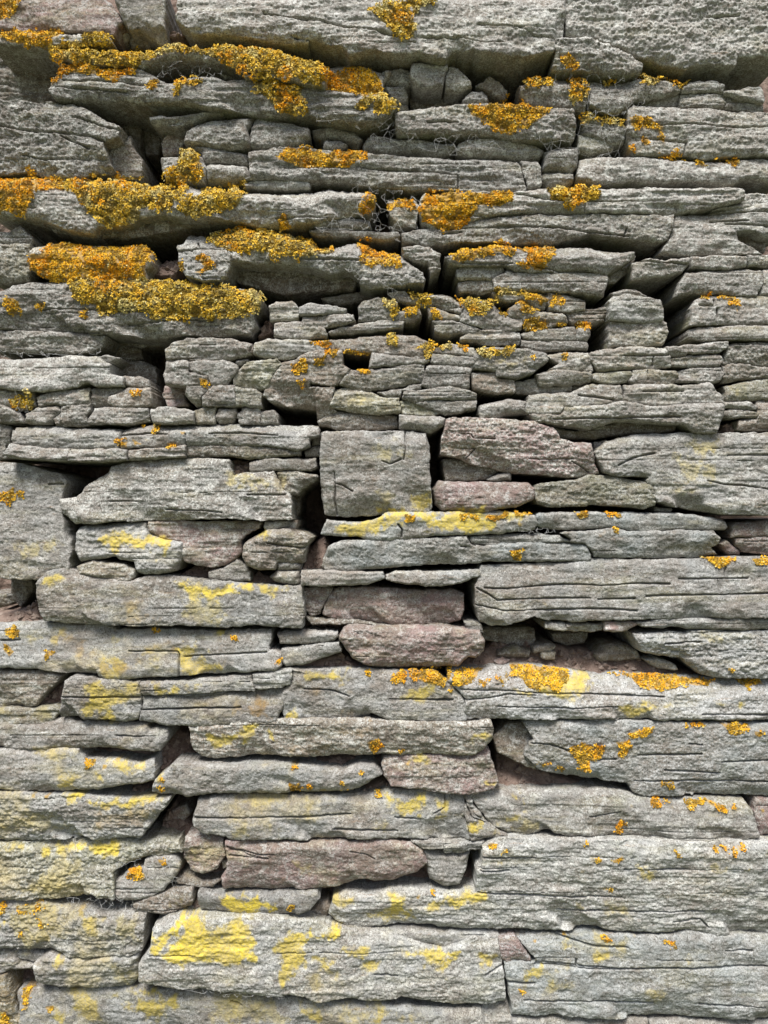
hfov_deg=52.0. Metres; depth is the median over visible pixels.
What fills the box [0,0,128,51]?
stone slab
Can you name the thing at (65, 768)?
wall stone
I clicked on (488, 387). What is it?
wall stone
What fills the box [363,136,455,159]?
wall stone
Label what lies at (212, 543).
wall stone
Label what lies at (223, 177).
wall stone
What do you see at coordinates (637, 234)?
wall stone
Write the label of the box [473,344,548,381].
stone block
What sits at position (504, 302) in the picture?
wall stone
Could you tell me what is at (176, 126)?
stone sliver
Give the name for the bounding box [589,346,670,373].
stone block
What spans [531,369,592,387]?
wall stone
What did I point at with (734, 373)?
wall stone
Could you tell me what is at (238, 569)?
stone wedge
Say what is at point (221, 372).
wall stone
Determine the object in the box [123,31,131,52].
stone chip
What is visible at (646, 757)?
wall stone
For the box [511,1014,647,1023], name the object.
wall stone
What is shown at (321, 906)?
pebble
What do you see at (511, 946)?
wall stone
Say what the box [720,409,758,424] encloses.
wall stone
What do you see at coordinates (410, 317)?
stone block
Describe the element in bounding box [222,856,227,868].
wall stone
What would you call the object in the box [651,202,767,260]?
wall stone
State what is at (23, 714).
stone slab
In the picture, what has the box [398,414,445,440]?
wall stone
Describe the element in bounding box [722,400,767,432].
wall stone
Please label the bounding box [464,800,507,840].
stone chip
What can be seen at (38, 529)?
stone block
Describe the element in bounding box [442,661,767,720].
stone slab
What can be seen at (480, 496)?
wall stone
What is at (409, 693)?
stone block
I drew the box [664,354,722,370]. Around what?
wall stone
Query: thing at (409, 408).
stone flake
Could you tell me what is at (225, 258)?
wall stone
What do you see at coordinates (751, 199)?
wall stone
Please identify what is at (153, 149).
wall stone
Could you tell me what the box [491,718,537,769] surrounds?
wall stone
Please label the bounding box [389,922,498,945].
stone wedge
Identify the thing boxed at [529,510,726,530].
stone slab
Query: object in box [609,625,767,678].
stone slab
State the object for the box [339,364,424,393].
wall stone
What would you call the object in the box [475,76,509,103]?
wall stone
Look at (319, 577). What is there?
wall stone
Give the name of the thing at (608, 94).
cobweb
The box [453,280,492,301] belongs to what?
stone block
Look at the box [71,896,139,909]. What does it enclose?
cobweb
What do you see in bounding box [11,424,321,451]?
ledge stone
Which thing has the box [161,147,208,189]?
wall stone
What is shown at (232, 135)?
wall stone
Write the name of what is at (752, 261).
wall stone
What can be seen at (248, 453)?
wall stone
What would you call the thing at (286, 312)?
stone block
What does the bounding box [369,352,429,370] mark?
stone wedge
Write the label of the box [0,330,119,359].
wall stone
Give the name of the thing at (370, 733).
stone block
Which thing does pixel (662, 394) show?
wall stone
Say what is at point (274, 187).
stone plate
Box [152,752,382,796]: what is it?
wall stone
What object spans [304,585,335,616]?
wall stone
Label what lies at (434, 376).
stone block
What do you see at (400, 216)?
wall stone
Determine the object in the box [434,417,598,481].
stone slab
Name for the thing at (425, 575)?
wall stone
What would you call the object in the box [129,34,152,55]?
wall stone
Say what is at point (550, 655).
rubble stone
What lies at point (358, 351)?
wall stone
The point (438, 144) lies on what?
cobweb
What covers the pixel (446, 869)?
wall stone
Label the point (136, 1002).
stone block
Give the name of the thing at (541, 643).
rubble stone
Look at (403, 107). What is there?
pebble
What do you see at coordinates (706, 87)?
wall stone
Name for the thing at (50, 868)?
stone block
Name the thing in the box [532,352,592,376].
wall stone
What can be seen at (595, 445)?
stone chip
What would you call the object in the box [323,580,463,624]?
wall stone
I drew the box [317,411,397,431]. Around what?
ledge stone
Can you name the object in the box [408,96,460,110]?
wall stone
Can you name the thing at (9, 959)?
wall stone
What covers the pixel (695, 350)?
wall stone
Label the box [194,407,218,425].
wall stone
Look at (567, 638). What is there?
rubble stone
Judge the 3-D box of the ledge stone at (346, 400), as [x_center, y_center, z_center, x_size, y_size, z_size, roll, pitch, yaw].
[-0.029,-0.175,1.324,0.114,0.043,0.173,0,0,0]
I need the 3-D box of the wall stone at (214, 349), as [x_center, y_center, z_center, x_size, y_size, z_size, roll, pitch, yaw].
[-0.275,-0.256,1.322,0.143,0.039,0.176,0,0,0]
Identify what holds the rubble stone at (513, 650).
on the earth fill
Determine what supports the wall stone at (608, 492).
on the stone slab at (622, 520)
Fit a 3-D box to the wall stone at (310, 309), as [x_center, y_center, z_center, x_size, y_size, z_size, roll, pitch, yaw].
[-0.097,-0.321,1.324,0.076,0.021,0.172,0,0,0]
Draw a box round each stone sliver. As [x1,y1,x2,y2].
[149,112,225,140]
[464,794,495,828]
[467,531,568,544]
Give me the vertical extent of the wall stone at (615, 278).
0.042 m
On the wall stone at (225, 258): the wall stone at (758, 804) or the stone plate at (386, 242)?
the stone plate at (386, 242)
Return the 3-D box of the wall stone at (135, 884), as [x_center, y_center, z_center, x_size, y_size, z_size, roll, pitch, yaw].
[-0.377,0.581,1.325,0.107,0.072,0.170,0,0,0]
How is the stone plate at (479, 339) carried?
on the stone block at (517, 364)
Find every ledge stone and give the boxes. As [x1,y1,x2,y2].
[0,30,117,76]
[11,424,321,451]
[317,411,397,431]
[330,388,400,420]
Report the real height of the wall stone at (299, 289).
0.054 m
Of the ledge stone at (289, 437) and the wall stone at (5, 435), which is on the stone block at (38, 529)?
the wall stone at (5, 435)
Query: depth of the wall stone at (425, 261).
1.24 m
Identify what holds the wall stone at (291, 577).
on the stone block at (70, 595)
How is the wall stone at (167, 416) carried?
on the ledge stone at (289, 437)
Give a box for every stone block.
[0,58,56,103]
[0,462,96,580]
[0,784,175,839]
[0,803,185,900]
[0,894,159,957]
[17,976,484,1023]
[33,933,151,987]
[36,567,307,628]
[59,672,146,721]
[115,0,181,50]
[138,896,505,1003]
[139,686,284,726]
[189,710,493,757]
[193,784,470,840]
[220,74,236,81]
[233,358,281,393]
[234,387,275,410]
[260,410,288,425]
[269,301,301,326]
[274,313,355,341]
[281,662,466,720]
[288,519,306,528]
[320,430,431,516]
[395,102,575,151]
[398,306,421,335]
[421,365,471,389]
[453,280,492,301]
[464,552,767,625]
[472,777,759,841]
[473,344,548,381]
[492,270,607,308]
[502,924,767,1019]
[513,75,590,122]
[520,327,577,340]
[531,616,567,630]
[540,526,720,557]
[543,292,585,313]
[564,307,606,331]
[584,321,668,353]
[585,73,683,122]
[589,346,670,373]
[590,294,663,336]
[593,432,767,515]
[654,269,763,319]
[655,255,746,295]
[659,325,767,347]
[662,295,767,345]
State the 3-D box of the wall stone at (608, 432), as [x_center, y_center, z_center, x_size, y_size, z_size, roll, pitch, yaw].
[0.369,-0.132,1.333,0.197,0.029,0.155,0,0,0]
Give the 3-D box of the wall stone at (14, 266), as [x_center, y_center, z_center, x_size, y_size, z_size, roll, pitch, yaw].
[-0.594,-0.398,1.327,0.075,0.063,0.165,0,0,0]
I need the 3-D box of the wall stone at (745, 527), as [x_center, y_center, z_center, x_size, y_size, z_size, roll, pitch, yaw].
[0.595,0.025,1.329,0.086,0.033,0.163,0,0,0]
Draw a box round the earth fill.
[0,0,767,978]
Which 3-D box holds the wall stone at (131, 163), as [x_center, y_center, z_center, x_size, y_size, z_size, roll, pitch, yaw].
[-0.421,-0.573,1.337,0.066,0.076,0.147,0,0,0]
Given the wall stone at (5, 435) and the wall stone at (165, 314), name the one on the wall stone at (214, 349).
the wall stone at (165, 314)
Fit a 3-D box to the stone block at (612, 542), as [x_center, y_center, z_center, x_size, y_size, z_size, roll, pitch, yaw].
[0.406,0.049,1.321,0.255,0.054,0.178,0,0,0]
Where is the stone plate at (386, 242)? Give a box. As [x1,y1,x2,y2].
[309,228,400,254]
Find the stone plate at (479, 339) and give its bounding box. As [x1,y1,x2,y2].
[458,329,520,349]
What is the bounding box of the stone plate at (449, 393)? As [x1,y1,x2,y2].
[401,386,476,403]
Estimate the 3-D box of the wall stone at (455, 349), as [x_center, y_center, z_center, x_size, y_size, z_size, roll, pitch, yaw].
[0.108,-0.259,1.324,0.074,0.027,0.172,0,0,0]
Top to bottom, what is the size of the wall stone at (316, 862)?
0.084 m
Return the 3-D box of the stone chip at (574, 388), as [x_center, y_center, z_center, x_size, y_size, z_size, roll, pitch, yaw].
[0.313,-0.200,1.333,0.028,0.016,0.155,0,0,0]
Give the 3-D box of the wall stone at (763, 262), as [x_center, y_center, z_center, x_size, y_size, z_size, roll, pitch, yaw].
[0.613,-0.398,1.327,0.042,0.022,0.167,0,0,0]
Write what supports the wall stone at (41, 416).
on the ledge stone at (289, 437)
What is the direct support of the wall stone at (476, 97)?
on the stone block at (525, 123)
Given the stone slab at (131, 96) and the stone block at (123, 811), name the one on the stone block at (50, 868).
the stone block at (123, 811)
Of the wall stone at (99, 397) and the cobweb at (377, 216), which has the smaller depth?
the cobweb at (377, 216)
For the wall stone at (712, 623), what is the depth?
1.24 m
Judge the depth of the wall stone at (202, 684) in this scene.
1.24 m
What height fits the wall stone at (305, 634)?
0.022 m
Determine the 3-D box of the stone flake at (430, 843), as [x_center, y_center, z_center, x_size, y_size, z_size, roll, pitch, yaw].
[0.081,0.525,1.322,0.079,0.016,0.175,0,0,0]
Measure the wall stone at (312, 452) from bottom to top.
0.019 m
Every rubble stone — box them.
[114,346,159,368]
[121,125,156,173]
[481,621,535,645]
[496,643,530,656]
[530,632,555,652]
[539,650,555,659]
[540,625,587,645]
[584,632,639,660]
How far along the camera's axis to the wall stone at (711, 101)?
1.25 m
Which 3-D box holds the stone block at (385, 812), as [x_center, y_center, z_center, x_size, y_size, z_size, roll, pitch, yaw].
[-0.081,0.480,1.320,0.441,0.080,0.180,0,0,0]
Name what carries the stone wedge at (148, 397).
on the wall stone at (115, 418)
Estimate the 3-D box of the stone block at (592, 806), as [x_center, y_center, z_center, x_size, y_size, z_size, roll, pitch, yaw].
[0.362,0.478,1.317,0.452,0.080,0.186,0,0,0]
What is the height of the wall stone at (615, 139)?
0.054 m
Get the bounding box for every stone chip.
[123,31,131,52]
[461,610,483,632]
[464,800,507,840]
[513,928,525,935]
[570,385,584,392]
[591,440,607,448]
[626,506,671,512]
[712,539,739,555]
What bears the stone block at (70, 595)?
on the stone slab at (115, 652)
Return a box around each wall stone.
[0,99,127,181]
[0,175,376,246]
[0,225,45,246]
[0,243,49,289]
[0,276,269,348]
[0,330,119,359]
[0,355,129,394]
[0,389,39,412]
[0,405,33,427]
[0,423,43,464]
[0,588,16,607]
[0,667,76,706]
[0,715,181,751]
[0,746,163,790]
[0,948,33,973]
[0,969,24,1023]
[2,443,130,466]
[11,579,37,606]
[25,405,60,425]
[27,242,161,283]
[36,388,93,406]
[48,42,330,90]
[53,404,102,429]
[75,521,194,573]
[77,557,149,580]
[88,407,152,429]
[91,387,124,407]
[109,136,159,185]
[115,852,184,899]
[123,360,165,387]
[123,376,163,392]
[128,445,187,460]
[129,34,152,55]
[133,879,197,913]
[140,671,255,696]
[144,131,164,176]
[147,519,264,567]
[150,406,196,425]
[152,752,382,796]
[161,134,186,157]
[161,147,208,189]
[162,386,197,410]
[163,359,210,388]
[165,337,257,362]
[172,794,200,819]
[174,863,224,886]
[177,226,425,298]
[183,825,226,873]
[184,118,254,154]
[186,445,306,460]
[189,359,239,385]
[191,146,248,169]
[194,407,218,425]
[202,385,238,409]
[206,164,249,192]
[215,408,240,424]
[221,837,427,889]
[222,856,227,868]
[236,271,357,307]
[237,407,262,425]
[242,527,320,569]
[249,457,319,475]
[250,119,312,150]
[252,664,305,689]
[253,338,324,362]
[262,348,350,419]
[264,520,287,529]
[269,570,300,584]
[276,470,320,495]
[277,563,303,569]
[277,625,339,643]
[281,637,343,665]
[295,496,307,519]
[299,303,346,319]
[300,569,385,586]
[304,446,319,460]
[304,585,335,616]
[309,218,371,236]
[312,128,362,152]
[312,438,320,445]
[313,332,434,369]
[321,292,370,318]
[323,140,348,151]
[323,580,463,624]
[326,66,391,94]
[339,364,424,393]
[339,620,484,668]
[358,297,399,322]
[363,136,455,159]
[377,384,420,401]
[381,745,498,794]
[382,68,410,100]
[384,86,408,105]
[386,563,480,586]
[387,197,419,254]
[387,289,413,299]
[388,291,462,330]
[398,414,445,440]
[400,213,673,274]
[401,245,440,295]
[408,63,447,104]
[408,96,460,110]
[417,183,745,233]
[423,306,459,339]
[423,849,469,885]
[429,341,474,359]
[429,353,474,366]
[431,480,534,511]
[437,458,497,481]
[438,244,635,294]
[443,67,471,104]
[449,267,504,297]
[455,138,543,163]
[458,296,522,332]
[461,91,488,103]
[461,410,474,417]
[469,372,515,405]
[470,399,525,419]
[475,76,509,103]
[481,995,530,1023]
[483,473,510,481]
[487,289,548,312]
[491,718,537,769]
[498,928,531,961]
[505,300,567,333]
[508,378,571,400]
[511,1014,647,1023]
[516,340,587,354]
[519,161,541,190]
[519,384,622,419]
[521,718,767,795]
[523,474,655,509]
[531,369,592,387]
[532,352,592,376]
[539,148,577,174]
[540,173,573,188]
[545,36,642,83]
[553,423,675,442]
[569,111,626,157]
[571,135,613,161]
[575,325,590,341]
[588,371,632,385]
[602,257,689,298]
[604,258,634,294]
[621,369,678,385]
[621,382,723,405]
[632,617,767,630]
[640,94,679,107]
[646,1013,767,1023]
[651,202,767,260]
[664,341,728,357]
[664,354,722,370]
[674,367,723,385]
[677,93,725,110]
[679,79,724,94]
[707,193,767,214]
[713,363,767,389]
[714,517,767,537]
[716,378,767,401]
[718,342,767,366]
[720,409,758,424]
[720,536,767,551]
[722,87,764,105]
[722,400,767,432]
[724,401,757,410]
[737,237,765,254]
[738,794,767,834]
[742,255,758,269]
[751,255,767,270]
[757,269,767,295]
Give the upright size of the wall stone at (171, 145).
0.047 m
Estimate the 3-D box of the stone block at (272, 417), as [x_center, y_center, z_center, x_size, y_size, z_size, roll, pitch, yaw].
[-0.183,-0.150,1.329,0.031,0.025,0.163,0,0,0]
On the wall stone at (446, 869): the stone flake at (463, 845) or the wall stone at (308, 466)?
the stone flake at (463, 845)
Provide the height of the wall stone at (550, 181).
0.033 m
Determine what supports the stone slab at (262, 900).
on the stone block at (314, 956)
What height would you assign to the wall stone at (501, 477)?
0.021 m
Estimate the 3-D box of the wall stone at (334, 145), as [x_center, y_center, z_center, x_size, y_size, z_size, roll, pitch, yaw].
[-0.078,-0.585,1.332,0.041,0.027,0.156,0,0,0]
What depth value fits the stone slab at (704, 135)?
1.24 m
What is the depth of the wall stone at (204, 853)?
1.25 m
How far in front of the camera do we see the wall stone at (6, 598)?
1.32 m
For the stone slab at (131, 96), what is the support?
on the wall stone at (352, 141)
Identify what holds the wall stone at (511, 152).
on the stone slab at (417, 178)
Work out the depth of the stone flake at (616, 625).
1.24 m
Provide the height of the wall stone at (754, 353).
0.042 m
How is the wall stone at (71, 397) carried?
on the wall stone at (73, 416)
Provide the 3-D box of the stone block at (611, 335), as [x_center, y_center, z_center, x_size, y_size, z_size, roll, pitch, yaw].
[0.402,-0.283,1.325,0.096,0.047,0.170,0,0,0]
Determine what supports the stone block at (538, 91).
on the stone block at (525, 123)
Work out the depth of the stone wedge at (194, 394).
1.24 m
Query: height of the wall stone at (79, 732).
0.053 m
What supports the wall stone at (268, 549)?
on the stone block at (70, 595)
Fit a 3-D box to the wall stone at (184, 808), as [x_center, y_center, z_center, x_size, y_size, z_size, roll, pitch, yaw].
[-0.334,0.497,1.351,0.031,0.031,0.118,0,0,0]
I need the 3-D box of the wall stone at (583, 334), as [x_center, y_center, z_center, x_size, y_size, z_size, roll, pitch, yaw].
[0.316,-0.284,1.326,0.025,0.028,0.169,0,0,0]
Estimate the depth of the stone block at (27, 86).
1.32 m
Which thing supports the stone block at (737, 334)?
on the wall stone at (754, 353)
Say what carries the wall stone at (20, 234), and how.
on the wall stone at (14, 266)
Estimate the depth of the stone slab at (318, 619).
1.26 m
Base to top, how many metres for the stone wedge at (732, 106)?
0.026 m
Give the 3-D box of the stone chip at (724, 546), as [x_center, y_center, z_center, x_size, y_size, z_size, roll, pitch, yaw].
[0.555,0.057,1.333,0.038,0.028,0.154,0,0,0]
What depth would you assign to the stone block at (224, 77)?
1.26 m
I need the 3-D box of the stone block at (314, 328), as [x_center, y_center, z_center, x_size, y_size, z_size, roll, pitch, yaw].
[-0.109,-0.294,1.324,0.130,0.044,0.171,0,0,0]
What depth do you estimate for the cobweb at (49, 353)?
1.24 m
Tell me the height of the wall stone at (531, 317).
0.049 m
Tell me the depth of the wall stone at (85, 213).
1.24 m
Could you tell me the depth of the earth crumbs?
1.28 m
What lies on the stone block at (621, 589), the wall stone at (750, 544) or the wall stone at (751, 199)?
the wall stone at (750, 544)
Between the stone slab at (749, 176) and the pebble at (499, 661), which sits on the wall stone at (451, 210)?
the stone slab at (749, 176)
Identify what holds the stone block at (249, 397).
on the wall stone at (247, 416)
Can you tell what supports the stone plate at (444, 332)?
on the wall stone at (455, 349)
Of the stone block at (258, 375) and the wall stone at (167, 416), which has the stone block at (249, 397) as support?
the stone block at (258, 375)
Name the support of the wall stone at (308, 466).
on the stone slab at (192, 488)
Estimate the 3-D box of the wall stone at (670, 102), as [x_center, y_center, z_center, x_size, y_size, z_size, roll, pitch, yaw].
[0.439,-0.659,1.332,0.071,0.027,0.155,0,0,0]
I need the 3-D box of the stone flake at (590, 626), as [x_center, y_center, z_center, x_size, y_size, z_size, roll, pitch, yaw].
[0.319,0.183,1.327,0.061,0.016,0.165,0,0,0]
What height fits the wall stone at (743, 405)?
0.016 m
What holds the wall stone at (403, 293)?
on the wall stone at (448, 304)
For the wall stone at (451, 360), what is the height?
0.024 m
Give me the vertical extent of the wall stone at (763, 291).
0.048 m
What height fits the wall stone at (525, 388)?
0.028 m
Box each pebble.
[235,359,249,367]
[310,888,331,915]
[397,105,408,112]
[493,657,509,664]
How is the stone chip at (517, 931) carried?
on the stone block at (590, 971)
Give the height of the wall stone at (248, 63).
0.080 m
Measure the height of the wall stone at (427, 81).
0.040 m
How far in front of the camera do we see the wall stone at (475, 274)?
1.25 m
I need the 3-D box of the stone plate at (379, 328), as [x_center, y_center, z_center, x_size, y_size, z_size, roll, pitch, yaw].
[-0.028,-0.293,1.327,0.122,0.025,0.167,0,0,0]
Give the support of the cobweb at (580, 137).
attached to the wall stone at (563, 161)
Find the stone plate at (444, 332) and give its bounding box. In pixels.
[427,320,479,349]
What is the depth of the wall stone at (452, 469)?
1.26 m
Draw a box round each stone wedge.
[17,948,48,961]
[71,490,82,496]
[108,387,166,408]
[185,383,211,408]
[208,556,257,580]
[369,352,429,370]
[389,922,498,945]
[578,243,657,261]
[722,98,762,112]
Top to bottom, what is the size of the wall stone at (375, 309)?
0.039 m
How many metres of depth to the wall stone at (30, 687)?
1.25 m
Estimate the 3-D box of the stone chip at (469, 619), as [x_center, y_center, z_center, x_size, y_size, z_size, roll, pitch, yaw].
[0.143,0.184,1.328,0.032,0.019,0.164,0,0,0]
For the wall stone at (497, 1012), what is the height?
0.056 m
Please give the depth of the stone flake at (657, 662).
1.26 m
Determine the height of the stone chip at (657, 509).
0.011 m
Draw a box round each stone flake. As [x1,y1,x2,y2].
[99,355,130,369]
[400,400,438,415]
[410,837,459,849]
[443,837,484,852]
[564,620,602,631]
[594,289,647,308]
[600,620,637,631]
[637,650,677,670]
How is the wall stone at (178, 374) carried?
on the stone wedge at (194, 394)
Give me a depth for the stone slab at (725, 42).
1.23 m
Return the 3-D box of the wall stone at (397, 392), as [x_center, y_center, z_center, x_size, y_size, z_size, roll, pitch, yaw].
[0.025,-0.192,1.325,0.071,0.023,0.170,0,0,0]
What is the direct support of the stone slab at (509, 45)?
on the wall stone at (248, 63)
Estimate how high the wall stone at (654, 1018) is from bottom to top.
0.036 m
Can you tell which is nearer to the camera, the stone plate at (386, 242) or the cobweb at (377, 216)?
the cobweb at (377, 216)
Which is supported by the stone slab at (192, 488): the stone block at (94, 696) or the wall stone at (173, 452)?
the wall stone at (173, 452)
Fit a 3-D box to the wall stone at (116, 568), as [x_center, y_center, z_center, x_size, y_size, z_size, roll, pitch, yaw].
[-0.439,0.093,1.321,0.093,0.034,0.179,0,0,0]
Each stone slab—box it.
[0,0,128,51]
[0,619,284,678]
[0,702,61,723]
[47,221,213,262]
[48,62,400,148]
[59,457,303,523]
[119,343,165,358]
[175,0,565,104]
[197,882,321,914]
[245,144,525,222]
[306,608,385,624]
[321,510,537,540]
[321,535,591,570]
[328,829,767,935]
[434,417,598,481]
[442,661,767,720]
[519,401,724,433]
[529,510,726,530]
[563,0,767,90]
[570,156,767,193]
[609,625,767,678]
[615,105,767,162]
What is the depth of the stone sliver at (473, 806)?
1.24 m
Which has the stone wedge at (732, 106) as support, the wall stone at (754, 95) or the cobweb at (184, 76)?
the wall stone at (754, 95)
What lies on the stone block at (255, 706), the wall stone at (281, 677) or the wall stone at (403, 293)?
the wall stone at (281, 677)
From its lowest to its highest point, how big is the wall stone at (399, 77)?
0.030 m
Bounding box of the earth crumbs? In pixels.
[0,31,733,982]
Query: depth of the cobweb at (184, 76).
1.23 m
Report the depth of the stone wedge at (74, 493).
1.30 m
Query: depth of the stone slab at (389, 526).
1.24 m
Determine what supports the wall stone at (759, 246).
on the wall stone at (763, 262)
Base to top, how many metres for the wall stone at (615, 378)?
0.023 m
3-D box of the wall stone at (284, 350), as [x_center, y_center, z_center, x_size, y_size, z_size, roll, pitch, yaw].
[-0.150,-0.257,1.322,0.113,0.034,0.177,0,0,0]
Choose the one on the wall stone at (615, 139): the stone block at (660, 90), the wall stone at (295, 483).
the stone block at (660, 90)
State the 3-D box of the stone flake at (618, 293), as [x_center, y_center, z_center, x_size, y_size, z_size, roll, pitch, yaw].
[0.391,-0.347,1.327,0.061,0.015,0.167,0,0,0]
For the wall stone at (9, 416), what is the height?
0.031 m
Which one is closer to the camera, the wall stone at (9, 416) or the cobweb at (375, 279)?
the cobweb at (375, 279)
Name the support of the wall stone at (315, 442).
on the wall stone at (312, 452)
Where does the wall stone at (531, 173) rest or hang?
on the wall stone at (451, 210)
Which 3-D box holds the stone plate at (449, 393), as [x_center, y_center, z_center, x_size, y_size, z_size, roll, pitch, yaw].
[0.087,-0.185,1.319,0.119,0.030,0.181,0,0,0]
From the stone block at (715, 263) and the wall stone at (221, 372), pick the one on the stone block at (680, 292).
the stone block at (715, 263)
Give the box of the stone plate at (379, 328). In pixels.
[328,320,403,339]
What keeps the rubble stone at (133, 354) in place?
on the wall stone at (148, 371)
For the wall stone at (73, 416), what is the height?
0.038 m
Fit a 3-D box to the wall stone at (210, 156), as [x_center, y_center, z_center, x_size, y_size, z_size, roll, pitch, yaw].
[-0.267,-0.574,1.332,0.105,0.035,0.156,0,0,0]
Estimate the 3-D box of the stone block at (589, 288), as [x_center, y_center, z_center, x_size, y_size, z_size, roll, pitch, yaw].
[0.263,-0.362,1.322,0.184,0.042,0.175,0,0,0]
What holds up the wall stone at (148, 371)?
on the wall stone at (137, 382)
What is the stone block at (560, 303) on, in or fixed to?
on the wall stone at (531, 317)
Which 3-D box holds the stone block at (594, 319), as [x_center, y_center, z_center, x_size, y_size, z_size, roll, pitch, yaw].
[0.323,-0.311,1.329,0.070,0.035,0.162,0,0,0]
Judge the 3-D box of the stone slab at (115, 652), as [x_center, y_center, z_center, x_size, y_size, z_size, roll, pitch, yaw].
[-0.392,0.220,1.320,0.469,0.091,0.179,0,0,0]
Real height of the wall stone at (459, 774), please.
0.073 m
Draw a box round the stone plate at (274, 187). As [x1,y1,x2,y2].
[242,180,312,194]
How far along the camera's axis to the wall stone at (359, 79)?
1.24 m
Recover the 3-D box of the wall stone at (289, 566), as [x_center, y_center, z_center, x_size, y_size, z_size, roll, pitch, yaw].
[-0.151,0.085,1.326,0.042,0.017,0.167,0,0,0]
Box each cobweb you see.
[0,347,100,357]
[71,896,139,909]
[118,857,178,887]
[140,60,220,89]
[175,987,283,997]
[319,187,417,238]
[346,264,401,298]
[371,130,503,154]
[539,124,624,163]
[552,74,653,117]
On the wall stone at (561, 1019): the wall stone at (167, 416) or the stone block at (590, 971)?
the stone block at (590, 971)
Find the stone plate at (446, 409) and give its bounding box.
[416,399,476,418]
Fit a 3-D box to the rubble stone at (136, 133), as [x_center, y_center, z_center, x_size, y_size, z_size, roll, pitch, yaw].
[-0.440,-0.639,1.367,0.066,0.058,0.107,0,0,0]
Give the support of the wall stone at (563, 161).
on the wall stone at (550, 181)
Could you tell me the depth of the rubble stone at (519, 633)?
1.31 m
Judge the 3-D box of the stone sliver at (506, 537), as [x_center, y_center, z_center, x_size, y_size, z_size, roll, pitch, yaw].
[0.215,0.044,1.324,0.162,0.023,0.171,0,0,0]
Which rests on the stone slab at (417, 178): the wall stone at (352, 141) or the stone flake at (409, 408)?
the wall stone at (352, 141)
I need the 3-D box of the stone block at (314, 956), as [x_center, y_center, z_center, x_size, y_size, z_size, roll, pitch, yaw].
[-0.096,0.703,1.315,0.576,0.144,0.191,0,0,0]
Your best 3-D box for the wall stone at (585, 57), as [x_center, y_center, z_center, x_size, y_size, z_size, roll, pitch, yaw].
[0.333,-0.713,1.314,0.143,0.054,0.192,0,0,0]
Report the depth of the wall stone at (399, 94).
1.26 m
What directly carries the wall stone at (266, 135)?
on the stone slab at (417, 178)
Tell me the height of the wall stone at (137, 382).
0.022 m
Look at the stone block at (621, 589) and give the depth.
1.24 m
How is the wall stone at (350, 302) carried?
on the wall stone at (310, 309)
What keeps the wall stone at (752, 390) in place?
on the wall stone at (743, 405)
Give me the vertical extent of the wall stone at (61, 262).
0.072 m
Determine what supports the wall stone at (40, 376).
on the wall stone at (71, 397)
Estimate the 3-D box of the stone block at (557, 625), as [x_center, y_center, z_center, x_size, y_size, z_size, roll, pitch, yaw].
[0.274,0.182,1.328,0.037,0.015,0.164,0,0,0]
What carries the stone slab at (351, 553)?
on the wall stone at (319, 577)
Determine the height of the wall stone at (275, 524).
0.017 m
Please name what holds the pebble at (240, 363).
on the stone block at (258, 375)
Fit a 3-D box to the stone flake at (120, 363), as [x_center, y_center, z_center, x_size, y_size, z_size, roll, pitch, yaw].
[-0.438,-0.243,1.327,0.038,0.015,0.165,0,0,0]
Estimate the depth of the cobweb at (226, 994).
1.23 m
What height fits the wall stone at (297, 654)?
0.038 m
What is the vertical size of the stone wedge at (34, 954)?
0.022 m
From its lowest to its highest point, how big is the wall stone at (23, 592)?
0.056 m
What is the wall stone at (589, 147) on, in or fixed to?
on the stone slab at (749, 176)
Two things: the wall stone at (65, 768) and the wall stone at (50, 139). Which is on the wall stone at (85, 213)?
the wall stone at (50, 139)
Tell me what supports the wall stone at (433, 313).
on the stone plate at (444, 332)
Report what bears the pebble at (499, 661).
on the stone slab at (514, 690)
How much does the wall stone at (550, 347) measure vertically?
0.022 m
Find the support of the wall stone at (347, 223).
on the stone plate at (386, 242)
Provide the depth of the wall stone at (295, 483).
1.25 m
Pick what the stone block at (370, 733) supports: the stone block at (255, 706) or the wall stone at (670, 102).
the stone block at (255, 706)
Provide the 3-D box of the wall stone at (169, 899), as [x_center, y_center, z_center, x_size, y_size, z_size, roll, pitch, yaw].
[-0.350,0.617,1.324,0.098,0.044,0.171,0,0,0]
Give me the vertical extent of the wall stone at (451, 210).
0.078 m
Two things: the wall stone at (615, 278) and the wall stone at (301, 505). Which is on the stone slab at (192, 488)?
the wall stone at (301, 505)
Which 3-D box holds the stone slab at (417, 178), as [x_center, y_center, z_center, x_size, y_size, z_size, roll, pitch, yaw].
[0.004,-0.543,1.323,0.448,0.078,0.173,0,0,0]
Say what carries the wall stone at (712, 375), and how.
on the wall stone at (662, 394)
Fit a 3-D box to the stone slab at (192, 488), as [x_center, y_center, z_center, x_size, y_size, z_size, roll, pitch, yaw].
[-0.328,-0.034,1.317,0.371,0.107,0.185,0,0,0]
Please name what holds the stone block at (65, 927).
on the stone block at (52, 966)
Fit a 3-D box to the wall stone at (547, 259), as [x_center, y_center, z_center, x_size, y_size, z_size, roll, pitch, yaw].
[0.246,-0.401,1.318,0.300,0.052,0.185,0,0,0]
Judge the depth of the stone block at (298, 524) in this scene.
1.26 m
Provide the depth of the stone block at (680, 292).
1.24 m
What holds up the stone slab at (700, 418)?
on the stone block at (726, 474)
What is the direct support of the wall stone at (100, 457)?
on the stone block at (38, 529)
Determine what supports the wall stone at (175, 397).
on the wall stone at (167, 416)
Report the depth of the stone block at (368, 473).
1.23 m
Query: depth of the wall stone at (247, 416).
1.25 m

